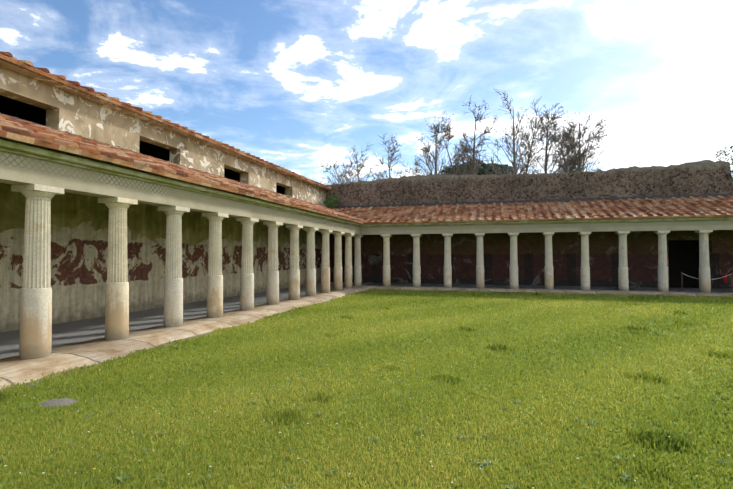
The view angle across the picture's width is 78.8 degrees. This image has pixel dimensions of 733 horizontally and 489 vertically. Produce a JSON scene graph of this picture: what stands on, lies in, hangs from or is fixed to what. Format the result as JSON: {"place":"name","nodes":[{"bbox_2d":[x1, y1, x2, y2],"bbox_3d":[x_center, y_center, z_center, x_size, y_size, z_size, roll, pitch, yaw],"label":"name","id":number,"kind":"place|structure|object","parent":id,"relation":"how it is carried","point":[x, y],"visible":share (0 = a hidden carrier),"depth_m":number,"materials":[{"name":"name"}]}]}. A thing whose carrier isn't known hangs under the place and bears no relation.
{"place":"outdoors","nodes":[
{"label":"outdoors","id":0,"kind":"place"},
{"bbox_2d":[0,287,732,488],"bbox_3d":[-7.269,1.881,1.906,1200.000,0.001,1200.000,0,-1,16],"label":"lawn ground","id":1,"kind":"structure","parent":0,"point":[543,435],"depth_m":5.57,"materials":[{"name":"green plant"}]},
{"bbox_2d":[36,398,81,406],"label":"lawn slab","id":2,"kind":"structure","parent":1,"relation":"on","point":[58,402],"depth_m":5.50,"materials":[{"name":"grey stone"}]},
{"bbox_2d":[0,183,321,332],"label":"portico wall","id":3,"kind":"structure","parent":1,"relation":"on","point":[79,241],"depth_m":12.85,"materials":[{"name":"beige paint"}]},
{"bbox_2d":[0,95,283,194],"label":"window openings","id":4,"kind":"object","parent":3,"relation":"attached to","point":[21,110],"depth_m":14.28,"materials":[{"name":"black"}]},
{"bbox_2d":[0,53,331,189],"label":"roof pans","id":5,"kind":"object","parent":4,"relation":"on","point":[23,65],"visible":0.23,"depth_m":13.22,"materials":[{"name":"brown tile"}]},
{"bbox_2d":[0,51,332,188],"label":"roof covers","id":6,"kind":"object","parent":5,"relation":"on","point":[27,62],"visible":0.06,"depth_m":13.53,"materials":[{"name":"orange tile"}]},
{"bbox_2d":[0,66,325,206],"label":"wall","id":7,"kind":"structure","parent":3,"relation":"on","point":[69,112],"depth_m":13.61,"materials":[{"name":"paint"}]},
{"bbox_2d":[0,58,329,190],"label":"roof tiles","id":8,"kind":"object","parent":7,"relation":"attached to","point":[31,74],"visible":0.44,"depth_m":13.27,"materials":[{"name":"tile"}]},
{"bbox_2d":[0,130,363,223],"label":"roof pans","id":9,"kind":"object","parent":3,"relation":"attached to","point":[37,141],"visible":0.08,"depth_m":9.02,"materials":[{"name":"brown tile"}]},
{"bbox_2d":[0,113,306,201],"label":"flashing","id":10,"kind":"object","parent":9,"relation":"on","point":[111,145],"depth_m":11.86,"materials":[{"name":"grey"}]},
{"bbox_2d":[0,114,363,221],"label":"roof covers","id":11,"kind":"object","parent":9,"relation":"on","point":[17,126],"visible":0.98,"depth_m":10.67,"materials":[{"name":"orange tile"}]},
{"bbox_2d":[324,195,339,208],"bbox_3d":[-2.230,-2.766,28.934,0.974,1.017,1.254,0,-1,16],"label":"valley shrub","id":12,"kind":"object","parent":11,"relation":"on","point":[329,199],"visible":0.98,"depth_m":28.75,"materials":[{"name":"green plant"}]},
{"bbox_2d":[0,285,343,358],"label":"portico floor","id":13,"kind":"structure","parent":1,"relation":"on","point":[68,333],"depth_m":11.42,"materials":[{"name":"grey stone"}]},
{"bbox_2d":[0,285,368,388],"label":"stylobate","id":14,"kind":"object","parent":1,"relation":"on","point":[15,369],"visible":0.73,"depth_m":8.89,"materials":[{"name":"beige stone"}]},
{"bbox_2d":[11,184,63,358],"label":"column","id":15,"kind":"structure","parent":14,"relation":"on","point":[35,339],"depth_m":7.51,"materials":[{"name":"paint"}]},
{"bbox_2d":[0,137,359,234],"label":"entablature","id":16,"kind":"structure","parent":15,"relation":"on","point":[16,169],"depth_m":9.39,"materials":[{"name":"beige stone"}]},
{"bbox_2d":[0,139,361,226],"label":"cornice","id":17,"kind":"structure","parent":16,"relation":"attached to","point":[31,151],"depth_m":9.26,"materials":[{"name":"beige stone"}]},
{"bbox_2d":[98,197,137,339],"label":"column","id":18,"kind":"structure","parent":14,"relation":"on","point":[117,308],"depth_m":9.15,"materials":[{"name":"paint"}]},
{"bbox_2d":[158,206,189,326],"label":"column","id":19,"kind":"structure","parent":14,"relation":"on","point":[173,298],"depth_m":10.77,"materials":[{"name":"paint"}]},
{"bbox_2d":[202,212,228,317],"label":"column","id":20,"kind":"structure","parent":14,"relation":"on","point":[214,292],"depth_m":12.40,"materials":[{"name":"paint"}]},
{"bbox_2d":[236,218,258,310],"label":"column","id":21,"kind":"structure","parent":14,"relation":"on","point":[247,289],"depth_m":14.03,"materials":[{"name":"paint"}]},
{"bbox_2d":[263,222,282,304],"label":"column","id":22,"kind":"structure","parent":14,"relation":"on","point":[272,284],"depth_m":15.65,"materials":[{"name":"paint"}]},
{"bbox_2d":[286,225,302,299],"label":"column","id":23,"kind":"structure","parent":14,"relation":"on","point":[294,282],"depth_m":17.30,"materials":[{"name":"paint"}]},
{"bbox_2d":[303,227,318,295],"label":"column","id":24,"kind":"structure","parent":14,"relation":"on","point":[310,274],"depth_m":18.93,"materials":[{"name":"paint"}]},
{"bbox_2d":[318,230,332,292],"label":"column","id":25,"kind":"structure","parent":14,"relation":"on","point":[325,274],"depth_m":20.55,"materials":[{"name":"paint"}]},
{"bbox_2d":[331,232,344,289],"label":"column","id":26,"kind":"structure","parent":14,"relation":"on","point":[338,264],"depth_m":22.20,"materials":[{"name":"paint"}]},
{"bbox_2d":[343,233,353,287],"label":"column","id":27,"kind":"structure","parent":14,"relation":"on","point":[348,264],"depth_m":23.83,"materials":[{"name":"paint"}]},
{"bbox_2d":[352,235,362,285],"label":"column","id":28,"kind":"structure","parent":14,"relation":"on","point":[357,269],"depth_m":25.47,"materials":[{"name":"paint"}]},
{"bbox_2d":[316,282,374,284],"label":"portico floor","id":29,"kind":"structure","parent":1,"relation":"on","point":[365,283],"depth_m":27.77,"materials":[{"name":"grey stone"}]},
{"bbox_2d":[319,144,378,184],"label":"bare tree","id":30,"kind":"object","parent":1,"relation":"on","point":[361,165],"visible":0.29,"depth_m":54.20,"materials":[{"name":"brown plant"}]},
{"bbox_2d":[0,299,727,488],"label":"lawn weeds","id":31,"kind":"object","parent":1,"relation":"on","point":[486,462],"visible":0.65,"depth_m":4.43,"materials":[{"name":"green plant"}]},
{"bbox_2d":[365,133,422,180],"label":"bare tree","id":32,"kind":"object","parent":1,"relation":"on","point":[391,161],"visible":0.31,"depth_m":53.32,"materials":[{"name":"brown plant"}]},
{"bbox_2d":[404,114,489,175],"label":"bare tree","id":33,"kind":"object","parent":1,"relation":"on","point":[426,150],"visible":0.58,"depth_m":49.25,"materials":[{"name":"brown plant"}]},
{"bbox_2d":[425,95,498,174],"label":"bare tree","id":34,"kind":"object","parent":1,"relation":"on","point":[474,168],"visible":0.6,"depth_m":49.30,"materials":[{"name":"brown plant"}]},
{"bbox_2d":[476,89,556,174],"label":"bare tree","id":35,"kind":"object","parent":1,"relation":"on","point":[526,164],"visible":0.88,"depth_m":47.86,"materials":[{"name":"brown plant"}]},
{"bbox_2d":[326,160,732,288],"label":"rubble wall","id":36,"kind":"structure","parent":1,"relation":"on","point":[700,177],"depth_m":25.96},
{"bbox_2d":[329,230,732,288],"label":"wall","id":37,"kind":"structure","parent":36,"relation":"attached to","point":[642,253],"depth_m":26.04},
{"bbox_2d":[723,272,726,282],"bbox_3d":[18.712,1.734,23.308,0.207,0.555,0.175,0,-1,16],"label":"fire extinguisher","id":38,"kind":"object","parent":37,"relation":"attached to","point":[724,279],"visible":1,"depth_m":23.25,"materials":[{"name":"red metal"}]},
{"bbox_2d":[364,285,732,296],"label":"stylobate","id":39,"kind":"object","parent":1,"relation":"on","point":[633,292],"visible":0.71,"depth_m":22.11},
{"bbox_2d":[381,234,391,285],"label":"column","id":40,"kind":"structure","parent":39,"relation":"on","point":[386,264],"depth_m":25.01,"materials":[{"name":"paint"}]},
{"bbox_2d":[411,234,421,286],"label":"column","id":41,"kind":"structure","parent":39,"relation":"on","point":[416,264],"depth_m":24.52,"materials":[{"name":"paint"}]},
{"bbox_2d":[442,234,452,287],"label":"column","id":42,"kind":"structure","parent":39,"relation":"on","point":[447,265],"depth_m":24.07,"materials":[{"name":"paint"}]},
{"bbox_2d":[475,233,484,287],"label":"column","id":43,"kind":"structure","parent":39,"relation":"on","point":[479,268],"depth_m":23.62,"materials":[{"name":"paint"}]},
{"bbox_2d":[508,233,518,288],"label":"column","id":44,"kind":"structure","parent":39,"relation":"on","point":[513,268],"depth_m":23.11,"materials":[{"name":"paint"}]},
{"bbox_2d":[543,232,553,288],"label":"column","id":45,"kind":"structure","parent":39,"relation":"on","point":[549,276],"depth_m":22.65,"materials":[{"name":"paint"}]},
{"bbox_2d":[578,232,590,289],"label":"column","id":46,"kind":"structure","parent":39,"relation":"on","point":[585,275],"depth_m":22.21,"materials":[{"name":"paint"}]},
{"bbox_2d":[615,231,629,290],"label":"column","id":47,"kind":"structure","parent":39,"relation":"on","point":[623,283],"depth_m":21.74,"materials":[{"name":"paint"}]},
{"bbox_2d":[654,231,669,291],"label":"column","id":48,"kind":"structure","parent":39,"relation":"on","point":[663,285],"depth_m":21.28,"materials":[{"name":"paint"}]},
{"bbox_2d":[695,230,712,292],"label":"column","id":49,"kind":"structure","parent":39,"relation":"on","point":[704,277],"depth_m":20.81,"materials":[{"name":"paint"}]},
{"bbox_2d":[360,217,732,234],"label":"entablature","id":50,"kind":"structure","parent":49,"relation":"on","point":[610,227],"depth_m":22.57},
{"bbox_2d":[334,196,732,223],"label":"roof pans","id":51,"kind":"object","parent":50,"relation":"on","point":[506,213],"visible":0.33,"depth_m":23.84,"materials":[{"name":"brown"}]},
{"bbox_2d":[328,193,732,208],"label":"flashing","id":52,"kind":"object","parent":51,"relation":"on","point":[577,199],"visible":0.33,"depth_m":25.83,"materials":[{"name":"grey"}]},
{"bbox_2d":[332,195,732,221],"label":"roof covers","id":53,"kind":"object","parent":51,"relation":"on","point":[599,214],"visible":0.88,"depth_m":23.68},
{"bbox_2d":[361,217,732,226],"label":"cornice","id":54,"kind":"structure","parent":50,"relation":"attached to","point":[565,221],"depth_m":22.46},
{"bbox_2d":[370,283,731,291],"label":"portico floor","id":55,"kind":"structure","parent":1,"relation":"on","point":[568,287],"depth_m":24.29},
{"bbox_2d":[679,272,732,291],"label":"rope stanchions","id":56,"kind":"object","parent":55,"relation":"on","point":[682,282],"visible":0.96,"depth_m":21.63,"materials":[{"name":"black metal"}]},
{"bbox_2d":[513,103,606,173],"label":"tree","id":57,"kind":"object","parent":1,"relation":"on","point":[545,126],"visible":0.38,"depth_m":47.02,"materials":[{"name":"brown plant"}]},
{"bbox_2d":[540,111,611,173],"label":"tree","id":58,"kind":"object","parent":1,"relation":"on","point":[571,142],"visible":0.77,"depth_m":45.37,"materials":[{"name":"brown plant"}]},
{"bbox_2d":[668,240,698,287],"bbox_3d":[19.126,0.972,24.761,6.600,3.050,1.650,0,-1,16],"label":"doorway","id":59,"kind":"structure","parent":1,"relation":"on","point":[684,256],"depth_m":25.65,"materials":[{"name":"black"}]},
{"bbox_2d":[715,146,732,178],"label":"tree","id":60,"kind":"object","parent":1,"relation":"on","point":[724,151],"depth_m":26.50,"materials":[{"name":"plant"}]},
{"bbox_2d":[0,0,732,184],"label":"sky","id":61,"kind":"structure","parent":0,"point":[293,85],"materials":[{"name":"blue"}]},
{"bbox_2d":[440,160,512,175],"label":"bush","id":62,"kind":"object","parent":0,"point":[485,166],"visible":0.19,"depth_m":56.86,"materials":[{"name":"plant"}]}
]}

